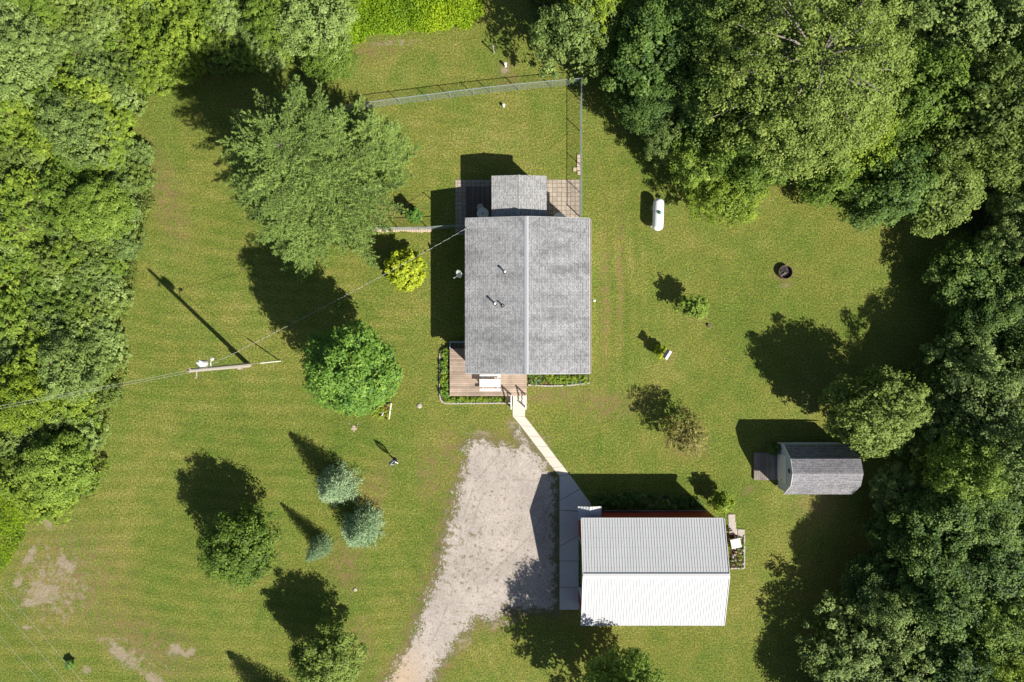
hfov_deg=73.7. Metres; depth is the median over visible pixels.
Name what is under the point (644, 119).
deciduous tree
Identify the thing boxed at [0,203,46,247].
wild shrub
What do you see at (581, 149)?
chain link fence
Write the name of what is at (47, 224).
wild shrub
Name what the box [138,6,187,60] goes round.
wild shrub
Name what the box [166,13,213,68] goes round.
wild shrub
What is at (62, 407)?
wild shrub
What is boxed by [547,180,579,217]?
paver patio
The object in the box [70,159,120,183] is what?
wild shrub
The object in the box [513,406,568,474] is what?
concrete path
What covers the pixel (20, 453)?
wild shrub
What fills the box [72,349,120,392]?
wild shrub
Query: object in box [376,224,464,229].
chain link fence
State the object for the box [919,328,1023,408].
deciduous tree
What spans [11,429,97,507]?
deciduous tree
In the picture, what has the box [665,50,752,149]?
deciduous tree
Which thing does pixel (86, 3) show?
wild shrub
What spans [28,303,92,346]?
wild shrub
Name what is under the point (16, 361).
wild shrub
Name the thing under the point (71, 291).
wild shrub
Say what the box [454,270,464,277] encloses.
satellite dish
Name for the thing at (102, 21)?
wild shrub
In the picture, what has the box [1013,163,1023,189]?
deciduous tree
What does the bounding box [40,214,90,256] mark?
wild shrub
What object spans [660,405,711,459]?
ornamental tree
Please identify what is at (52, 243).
wild shrub
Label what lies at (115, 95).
wild shrub
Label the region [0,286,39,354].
wild shrub
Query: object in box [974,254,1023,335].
deciduous tree
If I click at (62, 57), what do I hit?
wild shrub
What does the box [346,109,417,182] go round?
pine tree
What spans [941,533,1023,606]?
deciduous tree
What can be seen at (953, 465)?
deciduous tree
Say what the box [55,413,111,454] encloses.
wild shrub
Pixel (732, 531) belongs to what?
concrete slab
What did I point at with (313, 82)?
wild shrub
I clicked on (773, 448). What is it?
garden bush
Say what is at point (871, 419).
deciduous tree
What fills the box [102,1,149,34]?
wild shrub
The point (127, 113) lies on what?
wild shrub
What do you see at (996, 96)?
deciduous tree
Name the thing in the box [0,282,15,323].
wild shrub
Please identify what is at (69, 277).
wild shrub
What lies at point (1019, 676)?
deciduous tree
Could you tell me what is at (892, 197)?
deciduous tree
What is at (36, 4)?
wild shrub
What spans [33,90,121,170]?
deciduous tree
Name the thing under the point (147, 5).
wild shrub
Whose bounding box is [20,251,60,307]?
wild shrub
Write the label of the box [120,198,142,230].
wild shrub
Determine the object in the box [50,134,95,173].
wild shrub
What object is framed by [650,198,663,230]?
propane tank
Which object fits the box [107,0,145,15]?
wild shrub
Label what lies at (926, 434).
deciduous tree
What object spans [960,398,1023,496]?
deciduous tree
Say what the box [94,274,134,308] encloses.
wild shrub
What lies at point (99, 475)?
wild shrub
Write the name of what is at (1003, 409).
deciduous tree
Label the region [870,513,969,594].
deciduous tree
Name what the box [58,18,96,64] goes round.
wild shrub
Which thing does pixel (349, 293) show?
service cable
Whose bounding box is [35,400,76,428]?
wild shrub
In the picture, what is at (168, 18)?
wild shrub
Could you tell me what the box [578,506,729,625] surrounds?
garage
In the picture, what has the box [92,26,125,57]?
wild shrub
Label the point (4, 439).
wild shrub
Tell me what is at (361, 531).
blue spruce
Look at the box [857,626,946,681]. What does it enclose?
deciduous tree
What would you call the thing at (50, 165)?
wild shrub
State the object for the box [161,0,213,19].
wild shrub
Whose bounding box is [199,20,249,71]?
wild shrub
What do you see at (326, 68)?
deciduous tree
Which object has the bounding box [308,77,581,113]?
chain link fence
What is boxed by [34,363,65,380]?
wild shrub
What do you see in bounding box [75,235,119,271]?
wild shrub
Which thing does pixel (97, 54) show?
wild shrub
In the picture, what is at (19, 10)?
wild shrub
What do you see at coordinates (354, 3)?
wild shrub
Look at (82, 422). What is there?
wild shrub
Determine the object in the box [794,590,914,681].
deciduous tree
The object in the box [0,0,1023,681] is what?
ground
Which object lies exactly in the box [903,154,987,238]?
deciduous tree
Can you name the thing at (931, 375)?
deciduous tree
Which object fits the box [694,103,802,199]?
deciduous tree
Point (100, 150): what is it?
wild shrub
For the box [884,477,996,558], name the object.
deciduous tree
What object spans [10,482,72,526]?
wild shrub
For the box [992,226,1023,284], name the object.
deciduous tree
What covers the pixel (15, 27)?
wild shrub
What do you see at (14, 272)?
wild shrub
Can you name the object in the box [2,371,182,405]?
overhead wire
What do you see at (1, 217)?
wild shrub
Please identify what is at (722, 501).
garden bush
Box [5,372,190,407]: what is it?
overhead wire
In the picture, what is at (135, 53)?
wild shrub
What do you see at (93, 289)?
wild shrub
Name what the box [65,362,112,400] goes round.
wild shrub
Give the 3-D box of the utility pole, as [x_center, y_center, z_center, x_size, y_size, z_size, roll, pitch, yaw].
[-19.307,1.628,45.315,0.467,9.570,1.274,10,90,0]
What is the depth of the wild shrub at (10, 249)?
48.06 m
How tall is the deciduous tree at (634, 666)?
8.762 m
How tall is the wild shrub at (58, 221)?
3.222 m
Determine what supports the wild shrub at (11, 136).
on the ground at (108, 582)
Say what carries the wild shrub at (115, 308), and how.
on the ground at (108, 582)
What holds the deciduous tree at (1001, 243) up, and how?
on the ground at (108, 582)
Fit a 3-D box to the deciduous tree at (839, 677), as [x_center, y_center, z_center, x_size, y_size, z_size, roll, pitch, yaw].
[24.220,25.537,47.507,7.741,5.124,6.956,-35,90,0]
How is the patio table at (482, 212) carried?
on the back deck at (475, 196)
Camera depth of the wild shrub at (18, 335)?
48.59 m
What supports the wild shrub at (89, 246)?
on the ground at (108, 582)
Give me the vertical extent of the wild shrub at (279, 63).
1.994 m
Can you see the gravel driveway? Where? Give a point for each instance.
(500, 540)
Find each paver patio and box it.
[455,180,490,234]
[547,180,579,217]
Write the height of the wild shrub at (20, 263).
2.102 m
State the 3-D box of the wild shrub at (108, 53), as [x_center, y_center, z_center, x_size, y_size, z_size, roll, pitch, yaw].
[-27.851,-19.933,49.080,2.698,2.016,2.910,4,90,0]
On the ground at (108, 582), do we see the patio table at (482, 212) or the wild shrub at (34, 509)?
the wild shrub at (34, 509)
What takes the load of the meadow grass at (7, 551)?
on the ground at (108, 582)
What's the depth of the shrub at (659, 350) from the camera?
49.12 m
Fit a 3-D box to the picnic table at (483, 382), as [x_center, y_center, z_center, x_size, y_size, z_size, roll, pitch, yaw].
[-1.573,3.002,49.078,1.500,0.777,1.200,0,90,0]
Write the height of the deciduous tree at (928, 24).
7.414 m
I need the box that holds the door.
[777,453,786,483]
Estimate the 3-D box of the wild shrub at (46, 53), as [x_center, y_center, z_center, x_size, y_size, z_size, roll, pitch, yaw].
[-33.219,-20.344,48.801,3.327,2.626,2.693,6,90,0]
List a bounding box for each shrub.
[0,0,23,36]
[0,0,29,10]
[0,9,22,38]
[0,88,14,135]
[0,98,20,145]
[0,121,22,154]
[0,139,37,168]
[0,140,20,168]
[0,155,17,184]
[0,166,23,204]
[0,166,44,220]
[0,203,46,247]
[0,206,44,255]
[0,211,12,252]
[0,234,23,263]
[0,249,31,281]
[0,261,21,308]
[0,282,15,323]
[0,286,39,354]
[0,330,24,359]
[0,334,25,371]
[0,348,43,389]
[0,425,27,458]
[0,429,28,458]
[0,437,29,475]
[0,438,9,467]
[0,452,24,500]
[0,458,31,494]
[1,4,31,30]
[1,89,44,131]
[1,97,48,149]
[1,256,25,287]
[2,189,41,229]
[4,235,38,269]
[5,0,63,24]
[5,12,40,38]
[6,268,66,307]
[7,136,46,167]
[8,159,46,182]
[9,72,38,106]
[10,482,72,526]
[11,292,32,316]
[14,115,54,159]
[14,421,51,444]
[15,450,28,469]
[16,193,45,228]
[18,236,55,265]
[18,325,44,357]
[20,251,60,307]
[21,9,60,36]
[21,306,56,333]
[21,490,78,518]
[22,0,70,27]
[23,38,64,70]
[23,252,48,290]
[24,314,87,363]
[25,156,54,182]
[25,321,67,365]
[27,24,70,64]
[27,293,64,320]
[27,406,63,436]
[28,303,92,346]
[29,74,83,117]
[29,427,66,447]
[31,246,71,275]
[32,167,85,214]
[34,2,75,37]
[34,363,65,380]
[35,269,66,302]
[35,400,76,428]
[38,142,61,174]
[38,160,80,192]
[38,391,77,421]
[39,196,77,236]
[39,287,82,323]
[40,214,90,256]
[41,163,69,196]
[42,25,76,65]
[42,203,61,231]
[44,376,100,410]
[46,0,84,18]
[47,65,99,109]
[48,236,83,274]
[49,221,71,257]
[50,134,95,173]
[52,395,100,435]
[55,383,97,419]
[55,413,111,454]
[56,153,95,180]
[56,457,110,495]
[57,261,104,298]
[57,341,101,384]
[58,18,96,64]
[58,230,94,267]
[59,280,96,308]
[62,48,91,77]
[62,222,102,255]
[63,56,115,89]
[64,3,103,41]
[64,73,111,108]
[64,95,105,137]
[64,659,74,669]
[65,253,116,299]
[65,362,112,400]
[67,303,95,342]
[68,169,105,193]
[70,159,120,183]
[71,0,99,17]
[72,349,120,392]
[73,44,108,73]
[74,288,129,321]
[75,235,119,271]
[76,135,108,167]
[76,280,113,316]
[82,218,130,253]
[83,310,124,349]
[84,253,128,287]
[84,380,124,413]
[85,102,135,146]
[87,0,124,9]
[88,0,125,43]
[91,100,138,134]
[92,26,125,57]
[92,57,125,93]
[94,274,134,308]
[94,326,132,371]
[97,1,128,26]
[97,122,140,172]
[98,27,135,67]
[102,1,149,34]
[103,50,133,76]
[104,49,150,97]
[105,172,139,205]
[106,155,135,185]
[106,222,147,261]
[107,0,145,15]
[109,76,146,116]
[113,137,155,177]
[118,158,158,193]
[119,42,157,75]
[119,52,168,94]
[120,8,164,54]
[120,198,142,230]
[136,45,177,96]
[138,0,167,34]
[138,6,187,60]
[146,0,185,21]
[154,29,208,83]
[156,1,199,40]
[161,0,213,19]
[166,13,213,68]
[171,42,207,84]
[177,0,212,43]
[187,19,224,55]
[198,45,232,77]
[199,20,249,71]
[201,0,240,27]
[202,0,249,15]
[205,0,248,35]
[213,36,253,75]
[224,15,260,56]
[230,39,279,76]
[243,28,274,62]
[258,39,287,73]
[281,37,301,66]
[297,56,324,88]
[323,3,359,33]
[329,0,361,17]
[404,204,423,223]
[654,344,668,359]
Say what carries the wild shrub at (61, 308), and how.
on the ground at (108, 582)
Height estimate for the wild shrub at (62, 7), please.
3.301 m
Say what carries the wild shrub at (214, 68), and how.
on the ground at (108, 582)
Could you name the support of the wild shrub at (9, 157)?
on the ground at (108, 582)
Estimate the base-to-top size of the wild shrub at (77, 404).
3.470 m
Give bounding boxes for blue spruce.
[305,533,334,561]
[315,459,363,508]
[340,499,386,549]
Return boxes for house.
[465,175,590,373]
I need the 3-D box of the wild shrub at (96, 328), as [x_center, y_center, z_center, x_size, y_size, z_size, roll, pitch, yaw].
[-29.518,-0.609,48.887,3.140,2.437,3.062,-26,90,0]
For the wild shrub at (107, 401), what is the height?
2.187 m
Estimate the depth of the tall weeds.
49.53 m
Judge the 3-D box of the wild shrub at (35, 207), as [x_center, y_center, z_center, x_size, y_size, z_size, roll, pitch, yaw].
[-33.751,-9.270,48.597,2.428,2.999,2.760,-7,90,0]
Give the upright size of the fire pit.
0.360 m
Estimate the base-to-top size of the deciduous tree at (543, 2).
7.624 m
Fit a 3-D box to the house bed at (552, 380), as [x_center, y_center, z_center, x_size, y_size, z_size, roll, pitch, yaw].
[3.345,2.836,49.756,4.650,0.546,1.130,0,90,0]
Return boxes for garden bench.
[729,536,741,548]
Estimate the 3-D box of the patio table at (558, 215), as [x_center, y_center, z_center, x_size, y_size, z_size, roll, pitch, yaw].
[3.392,-8.841,49.571,0.840,0.802,0.840,0,90,0]
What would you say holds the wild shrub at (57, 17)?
on the ground at (108, 582)
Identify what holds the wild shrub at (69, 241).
on the ground at (108, 582)
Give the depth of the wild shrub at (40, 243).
48.23 m
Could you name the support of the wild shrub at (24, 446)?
on the ground at (108, 582)
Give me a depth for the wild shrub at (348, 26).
49.02 m
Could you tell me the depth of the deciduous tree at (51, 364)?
46.23 m
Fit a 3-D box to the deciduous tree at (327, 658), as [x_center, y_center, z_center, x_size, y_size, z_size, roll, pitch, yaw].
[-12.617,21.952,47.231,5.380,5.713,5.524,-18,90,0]
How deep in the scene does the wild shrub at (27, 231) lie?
47.97 m
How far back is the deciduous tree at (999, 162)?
44.46 m
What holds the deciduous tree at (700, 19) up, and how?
on the ground at (108, 582)
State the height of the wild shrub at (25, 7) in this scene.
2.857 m
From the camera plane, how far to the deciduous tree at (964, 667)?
44.10 m
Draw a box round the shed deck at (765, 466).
[753,453,776,479]
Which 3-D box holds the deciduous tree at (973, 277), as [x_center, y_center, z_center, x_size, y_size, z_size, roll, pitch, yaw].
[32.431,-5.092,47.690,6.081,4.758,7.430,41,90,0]
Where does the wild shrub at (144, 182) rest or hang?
on the ground at (108, 582)
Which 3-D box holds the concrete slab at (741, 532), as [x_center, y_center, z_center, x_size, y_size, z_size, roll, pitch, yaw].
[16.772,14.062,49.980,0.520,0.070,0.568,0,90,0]
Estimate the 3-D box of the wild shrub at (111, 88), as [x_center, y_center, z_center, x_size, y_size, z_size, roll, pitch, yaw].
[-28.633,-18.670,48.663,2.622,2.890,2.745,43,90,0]
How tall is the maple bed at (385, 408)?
0.456 m
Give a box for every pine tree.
[215,74,421,268]
[261,206,363,282]
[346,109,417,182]
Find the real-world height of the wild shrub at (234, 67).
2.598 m
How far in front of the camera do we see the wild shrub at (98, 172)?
48.20 m
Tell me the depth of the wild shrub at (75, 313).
48.14 m
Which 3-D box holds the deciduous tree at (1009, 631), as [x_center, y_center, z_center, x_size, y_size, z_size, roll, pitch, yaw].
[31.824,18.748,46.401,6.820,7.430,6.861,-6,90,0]
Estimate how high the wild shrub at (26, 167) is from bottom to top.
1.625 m
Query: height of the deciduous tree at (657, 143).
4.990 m
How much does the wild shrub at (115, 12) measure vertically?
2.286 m
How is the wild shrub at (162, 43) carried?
on the ground at (108, 582)
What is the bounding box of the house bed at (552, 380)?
[527,374,589,386]
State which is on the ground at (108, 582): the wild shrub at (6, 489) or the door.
the wild shrub at (6, 489)
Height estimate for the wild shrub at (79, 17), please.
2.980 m
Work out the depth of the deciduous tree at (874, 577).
46.77 m
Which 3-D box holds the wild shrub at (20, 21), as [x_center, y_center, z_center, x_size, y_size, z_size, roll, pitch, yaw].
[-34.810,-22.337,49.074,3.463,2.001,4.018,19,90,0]
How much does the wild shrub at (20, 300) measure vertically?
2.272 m
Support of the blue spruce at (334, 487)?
on the ground at (108, 582)
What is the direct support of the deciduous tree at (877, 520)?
on the ground at (108, 582)
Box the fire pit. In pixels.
[777,265,792,278]
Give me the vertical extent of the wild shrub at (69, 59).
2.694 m
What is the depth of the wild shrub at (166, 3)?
47.48 m
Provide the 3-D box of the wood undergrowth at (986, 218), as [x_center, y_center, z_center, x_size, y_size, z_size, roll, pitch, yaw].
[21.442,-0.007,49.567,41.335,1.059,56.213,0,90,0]
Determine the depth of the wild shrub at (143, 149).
48.94 m
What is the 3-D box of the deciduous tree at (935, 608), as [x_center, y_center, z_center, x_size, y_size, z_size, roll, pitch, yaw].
[28.929,17.636,46.446,5.921,7.319,7.234,-30,90,0]
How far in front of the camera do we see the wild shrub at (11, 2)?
48.35 m
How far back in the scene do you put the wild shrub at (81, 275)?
48.23 m
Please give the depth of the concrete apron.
49.95 m
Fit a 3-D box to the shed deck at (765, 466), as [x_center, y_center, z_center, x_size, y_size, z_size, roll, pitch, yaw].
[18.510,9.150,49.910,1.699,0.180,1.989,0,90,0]
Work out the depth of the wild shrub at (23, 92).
48.11 m
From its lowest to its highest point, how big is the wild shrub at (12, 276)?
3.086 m
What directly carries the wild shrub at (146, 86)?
on the ground at (108, 582)
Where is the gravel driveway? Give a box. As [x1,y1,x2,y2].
[378,422,558,681]
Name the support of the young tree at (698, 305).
on the ground at (108, 582)
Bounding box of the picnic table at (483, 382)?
[479,374,500,390]
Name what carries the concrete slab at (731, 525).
on the ground at (108, 582)
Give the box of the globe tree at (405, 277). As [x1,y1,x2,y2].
[383,247,427,292]
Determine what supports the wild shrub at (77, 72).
on the ground at (108, 582)
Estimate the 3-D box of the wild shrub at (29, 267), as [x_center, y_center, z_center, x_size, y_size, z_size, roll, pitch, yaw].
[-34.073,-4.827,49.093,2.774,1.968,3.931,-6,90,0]
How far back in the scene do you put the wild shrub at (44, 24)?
48.64 m
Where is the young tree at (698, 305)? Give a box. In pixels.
[672,294,709,319]
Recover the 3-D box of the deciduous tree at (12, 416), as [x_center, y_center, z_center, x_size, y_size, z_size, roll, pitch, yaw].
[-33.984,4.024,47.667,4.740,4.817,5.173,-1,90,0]
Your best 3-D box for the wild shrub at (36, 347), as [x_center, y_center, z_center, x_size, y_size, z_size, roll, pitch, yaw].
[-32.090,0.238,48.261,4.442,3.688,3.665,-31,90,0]
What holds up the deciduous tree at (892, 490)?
on the ground at (108, 582)
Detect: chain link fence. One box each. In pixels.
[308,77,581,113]
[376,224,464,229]
[580,81,581,216]
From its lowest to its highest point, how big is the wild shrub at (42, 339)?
3.484 m
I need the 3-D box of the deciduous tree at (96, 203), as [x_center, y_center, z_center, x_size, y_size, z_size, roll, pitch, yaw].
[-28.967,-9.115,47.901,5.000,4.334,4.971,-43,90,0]
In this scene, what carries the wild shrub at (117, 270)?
on the ground at (108, 582)
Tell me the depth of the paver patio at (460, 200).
49.97 m
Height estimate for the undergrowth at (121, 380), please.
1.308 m
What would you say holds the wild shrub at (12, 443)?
on the ground at (108, 582)
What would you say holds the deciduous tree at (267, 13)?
on the ground at (108, 582)
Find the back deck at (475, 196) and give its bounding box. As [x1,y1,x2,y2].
[466,187,490,217]
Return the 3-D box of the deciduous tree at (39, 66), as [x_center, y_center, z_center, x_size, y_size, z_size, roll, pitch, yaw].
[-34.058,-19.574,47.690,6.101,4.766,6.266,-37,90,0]
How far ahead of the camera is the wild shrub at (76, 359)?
47.13 m
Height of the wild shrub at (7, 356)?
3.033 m
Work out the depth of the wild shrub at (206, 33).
47.85 m
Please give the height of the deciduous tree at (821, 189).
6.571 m
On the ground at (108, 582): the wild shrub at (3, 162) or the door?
the wild shrub at (3, 162)
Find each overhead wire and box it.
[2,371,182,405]
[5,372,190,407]
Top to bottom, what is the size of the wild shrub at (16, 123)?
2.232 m
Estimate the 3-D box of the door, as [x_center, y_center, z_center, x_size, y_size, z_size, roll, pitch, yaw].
[19.360,9.140,49.050,0.110,1.600,1.950,0,90,0]
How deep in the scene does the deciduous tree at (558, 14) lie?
44.67 m
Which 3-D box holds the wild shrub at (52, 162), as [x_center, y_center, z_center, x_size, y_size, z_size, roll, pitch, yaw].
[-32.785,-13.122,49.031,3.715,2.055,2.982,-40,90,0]
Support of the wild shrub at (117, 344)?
on the ground at (108, 582)
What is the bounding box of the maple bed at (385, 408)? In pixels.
[370,403,390,419]
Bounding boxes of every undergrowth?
[0,38,301,510]
[526,0,1021,679]
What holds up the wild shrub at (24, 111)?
on the ground at (108, 582)
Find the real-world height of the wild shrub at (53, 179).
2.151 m
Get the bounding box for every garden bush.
[706,491,734,516]
[766,442,781,456]
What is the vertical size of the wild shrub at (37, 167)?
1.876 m
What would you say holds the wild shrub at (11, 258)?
on the ground at (108, 582)
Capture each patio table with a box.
[477,208,488,216]
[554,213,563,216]
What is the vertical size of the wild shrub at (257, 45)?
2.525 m
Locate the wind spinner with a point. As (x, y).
(394, 459)
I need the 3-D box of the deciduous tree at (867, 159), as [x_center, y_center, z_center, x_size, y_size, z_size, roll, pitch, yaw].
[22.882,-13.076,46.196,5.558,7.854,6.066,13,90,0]
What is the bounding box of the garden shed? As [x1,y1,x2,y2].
[777,442,863,493]
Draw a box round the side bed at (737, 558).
[730,534,744,568]
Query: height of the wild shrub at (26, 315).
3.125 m
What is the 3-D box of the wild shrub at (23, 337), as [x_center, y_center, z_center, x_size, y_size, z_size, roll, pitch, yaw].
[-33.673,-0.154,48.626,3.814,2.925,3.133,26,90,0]
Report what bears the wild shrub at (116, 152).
on the ground at (108, 582)
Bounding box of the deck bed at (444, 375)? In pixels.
[439,347,510,403]
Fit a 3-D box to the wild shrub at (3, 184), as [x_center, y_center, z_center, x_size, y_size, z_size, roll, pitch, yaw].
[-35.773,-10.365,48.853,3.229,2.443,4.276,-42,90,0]
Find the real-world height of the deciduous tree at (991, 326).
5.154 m
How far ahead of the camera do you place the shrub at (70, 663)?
49.52 m
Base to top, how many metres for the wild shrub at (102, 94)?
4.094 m
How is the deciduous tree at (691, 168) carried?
on the ground at (108, 582)
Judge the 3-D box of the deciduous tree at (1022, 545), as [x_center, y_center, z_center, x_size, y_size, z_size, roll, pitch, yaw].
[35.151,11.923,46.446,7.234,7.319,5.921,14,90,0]
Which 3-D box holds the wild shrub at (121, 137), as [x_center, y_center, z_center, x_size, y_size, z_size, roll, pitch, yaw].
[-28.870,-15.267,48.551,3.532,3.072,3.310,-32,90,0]
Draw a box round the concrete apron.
[559,475,590,609]
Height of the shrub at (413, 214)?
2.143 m
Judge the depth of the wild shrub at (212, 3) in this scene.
47.65 m
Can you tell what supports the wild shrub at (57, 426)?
on the ground at (108, 582)
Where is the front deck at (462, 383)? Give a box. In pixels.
[450,342,526,408]
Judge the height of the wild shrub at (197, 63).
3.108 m
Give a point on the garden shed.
(819, 467)
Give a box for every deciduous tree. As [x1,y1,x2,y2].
[0,8,61,109]
[0,362,57,436]
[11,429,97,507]
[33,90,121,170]
[37,330,107,404]
[60,175,135,244]
[195,499,283,592]
[240,0,302,53]
[272,0,360,62]
[287,619,368,681]
[298,24,361,86]
[527,0,622,84]
[536,0,553,7]
[561,0,624,49]
[582,643,670,681]
[601,0,697,115]
[602,66,676,135]
[641,109,693,166]
[646,0,750,78]
[664,117,732,194]
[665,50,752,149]
[683,160,770,227]
[689,0,918,183]
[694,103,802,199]
[704,0,770,36]
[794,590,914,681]
[795,149,868,209]
[812,99,903,192]
[817,652,867,681]
[818,364,934,460]
[834,137,957,232]
[838,549,901,617]
[844,36,977,146]
[846,582,937,661]
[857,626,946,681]
[859,507,918,563]
[868,461,922,518]
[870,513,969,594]
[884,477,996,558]
[888,559,985,659]
[891,0,1005,56]
[894,396,981,463]
[899,69,976,144]
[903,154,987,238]
[903,623,1005,681]
[904,339,972,405]
[909,421,1011,506]
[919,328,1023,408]
[921,224,1023,319]
[925,355,1023,456]
[929,44,1023,161]
[940,0,1023,67]
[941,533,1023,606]
[944,292,1023,354]
[950,579,1023,668]
[957,109,1023,192]
[959,638,1023,681]
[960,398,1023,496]
[961,467,1023,562]
[972,221,1023,268]
[972,319,1023,397]
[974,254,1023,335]
[985,184,1023,235]
[985,539,1023,636]
[990,19,1023,74]
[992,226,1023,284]
[997,475,1023,555]
[1001,646,1023,681]
[1010,390,1023,429]
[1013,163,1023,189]
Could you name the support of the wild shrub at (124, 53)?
on the ground at (108, 582)
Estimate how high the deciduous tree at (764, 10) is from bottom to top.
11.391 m
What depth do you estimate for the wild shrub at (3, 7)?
48.01 m
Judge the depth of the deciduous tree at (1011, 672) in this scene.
43.51 m
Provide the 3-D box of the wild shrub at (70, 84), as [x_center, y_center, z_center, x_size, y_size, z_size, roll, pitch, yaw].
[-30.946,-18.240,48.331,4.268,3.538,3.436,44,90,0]
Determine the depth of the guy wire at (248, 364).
47.76 m
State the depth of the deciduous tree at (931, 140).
44.88 m
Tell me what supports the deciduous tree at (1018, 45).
on the ground at (108, 582)
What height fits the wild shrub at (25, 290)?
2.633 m
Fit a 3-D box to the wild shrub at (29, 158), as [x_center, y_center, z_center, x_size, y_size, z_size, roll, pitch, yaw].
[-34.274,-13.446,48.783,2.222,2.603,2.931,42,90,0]
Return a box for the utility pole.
[187,357,250,378]
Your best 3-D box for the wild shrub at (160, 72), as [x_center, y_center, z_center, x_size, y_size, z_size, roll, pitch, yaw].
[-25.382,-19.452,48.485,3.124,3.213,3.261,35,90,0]
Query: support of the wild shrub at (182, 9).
on the ground at (108, 582)
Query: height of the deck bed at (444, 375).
0.660 m
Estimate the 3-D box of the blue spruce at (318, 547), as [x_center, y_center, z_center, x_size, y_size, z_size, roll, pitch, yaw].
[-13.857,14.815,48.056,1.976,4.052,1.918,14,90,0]
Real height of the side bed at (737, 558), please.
0.413 m
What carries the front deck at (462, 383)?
on the ground at (108, 582)
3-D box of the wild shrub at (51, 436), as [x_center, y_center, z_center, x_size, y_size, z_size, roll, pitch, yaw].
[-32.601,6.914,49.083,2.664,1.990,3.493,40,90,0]
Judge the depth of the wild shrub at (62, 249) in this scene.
47.99 m
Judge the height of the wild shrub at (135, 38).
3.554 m
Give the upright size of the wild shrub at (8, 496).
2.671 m
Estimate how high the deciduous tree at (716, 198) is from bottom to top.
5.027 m
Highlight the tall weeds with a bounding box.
[345,0,483,47]
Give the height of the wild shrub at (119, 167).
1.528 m
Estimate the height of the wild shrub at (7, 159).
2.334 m
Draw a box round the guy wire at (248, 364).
[199,360,280,369]
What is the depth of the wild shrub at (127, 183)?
48.27 m
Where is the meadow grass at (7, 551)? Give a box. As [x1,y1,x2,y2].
[0,490,33,572]
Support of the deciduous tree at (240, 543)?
on the ground at (108, 582)
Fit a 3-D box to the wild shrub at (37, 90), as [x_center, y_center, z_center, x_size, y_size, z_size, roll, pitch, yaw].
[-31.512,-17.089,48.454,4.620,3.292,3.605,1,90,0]
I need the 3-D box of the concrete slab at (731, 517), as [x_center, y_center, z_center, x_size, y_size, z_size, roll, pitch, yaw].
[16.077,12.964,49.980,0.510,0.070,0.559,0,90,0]
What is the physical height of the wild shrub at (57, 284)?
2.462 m
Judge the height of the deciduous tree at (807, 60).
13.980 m
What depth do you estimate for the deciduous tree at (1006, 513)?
43.66 m
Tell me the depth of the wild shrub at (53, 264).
47.78 m
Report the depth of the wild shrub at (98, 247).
48.37 m
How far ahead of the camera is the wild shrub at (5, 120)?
48.05 m
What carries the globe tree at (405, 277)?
on the ground at (108, 582)
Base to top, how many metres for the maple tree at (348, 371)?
11.639 m
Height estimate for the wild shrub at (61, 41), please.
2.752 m
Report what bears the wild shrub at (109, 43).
on the ground at (108, 582)
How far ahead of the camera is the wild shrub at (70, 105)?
47.14 m
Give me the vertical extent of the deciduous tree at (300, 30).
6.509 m
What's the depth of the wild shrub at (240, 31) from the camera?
48.17 m
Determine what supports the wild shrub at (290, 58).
on the ground at (108, 582)
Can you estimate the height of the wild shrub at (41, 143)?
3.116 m
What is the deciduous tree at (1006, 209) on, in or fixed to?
on the ground at (108, 582)
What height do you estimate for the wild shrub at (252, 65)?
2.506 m
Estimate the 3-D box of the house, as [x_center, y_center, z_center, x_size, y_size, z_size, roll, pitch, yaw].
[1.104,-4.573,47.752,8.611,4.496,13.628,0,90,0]
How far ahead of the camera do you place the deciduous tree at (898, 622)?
45.29 m
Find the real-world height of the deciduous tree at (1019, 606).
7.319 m
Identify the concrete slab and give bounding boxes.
[728,514,734,521]
[728,522,735,528]
[729,528,736,534]
[738,529,744,536]
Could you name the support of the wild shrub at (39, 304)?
on the ground at (108, 582)
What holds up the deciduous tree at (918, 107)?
on the ground at (108, 582)
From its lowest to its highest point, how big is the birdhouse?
2.000 m
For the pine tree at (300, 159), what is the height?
14.408 m
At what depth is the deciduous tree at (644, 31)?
43.33 m
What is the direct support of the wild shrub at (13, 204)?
on the ground at (108, 582)
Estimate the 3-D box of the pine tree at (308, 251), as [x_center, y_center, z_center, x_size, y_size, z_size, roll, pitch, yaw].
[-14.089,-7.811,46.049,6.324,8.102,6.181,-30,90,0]
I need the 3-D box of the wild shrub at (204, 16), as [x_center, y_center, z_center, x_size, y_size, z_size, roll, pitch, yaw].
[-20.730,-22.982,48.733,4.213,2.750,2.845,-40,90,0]
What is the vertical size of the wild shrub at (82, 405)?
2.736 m
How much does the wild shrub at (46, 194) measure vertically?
3.707 m
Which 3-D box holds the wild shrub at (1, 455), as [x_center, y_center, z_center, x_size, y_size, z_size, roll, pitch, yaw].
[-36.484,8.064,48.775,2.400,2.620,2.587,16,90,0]
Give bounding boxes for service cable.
[213,228,465,363]
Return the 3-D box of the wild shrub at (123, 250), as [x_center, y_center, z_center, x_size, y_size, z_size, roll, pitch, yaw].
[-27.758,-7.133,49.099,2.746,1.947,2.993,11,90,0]
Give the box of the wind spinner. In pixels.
[389,457,397,465]
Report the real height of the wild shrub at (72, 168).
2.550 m
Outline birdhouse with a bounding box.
[662,349,671,359]
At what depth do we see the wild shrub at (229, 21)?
47.70 m
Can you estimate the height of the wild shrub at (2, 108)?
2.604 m
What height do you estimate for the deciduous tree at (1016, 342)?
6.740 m
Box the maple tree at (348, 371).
[300,318,403,418]
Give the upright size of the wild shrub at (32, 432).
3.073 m
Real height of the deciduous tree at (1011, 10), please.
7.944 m
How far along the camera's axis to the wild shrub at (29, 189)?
47.61 m
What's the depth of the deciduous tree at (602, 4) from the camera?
43.82 m

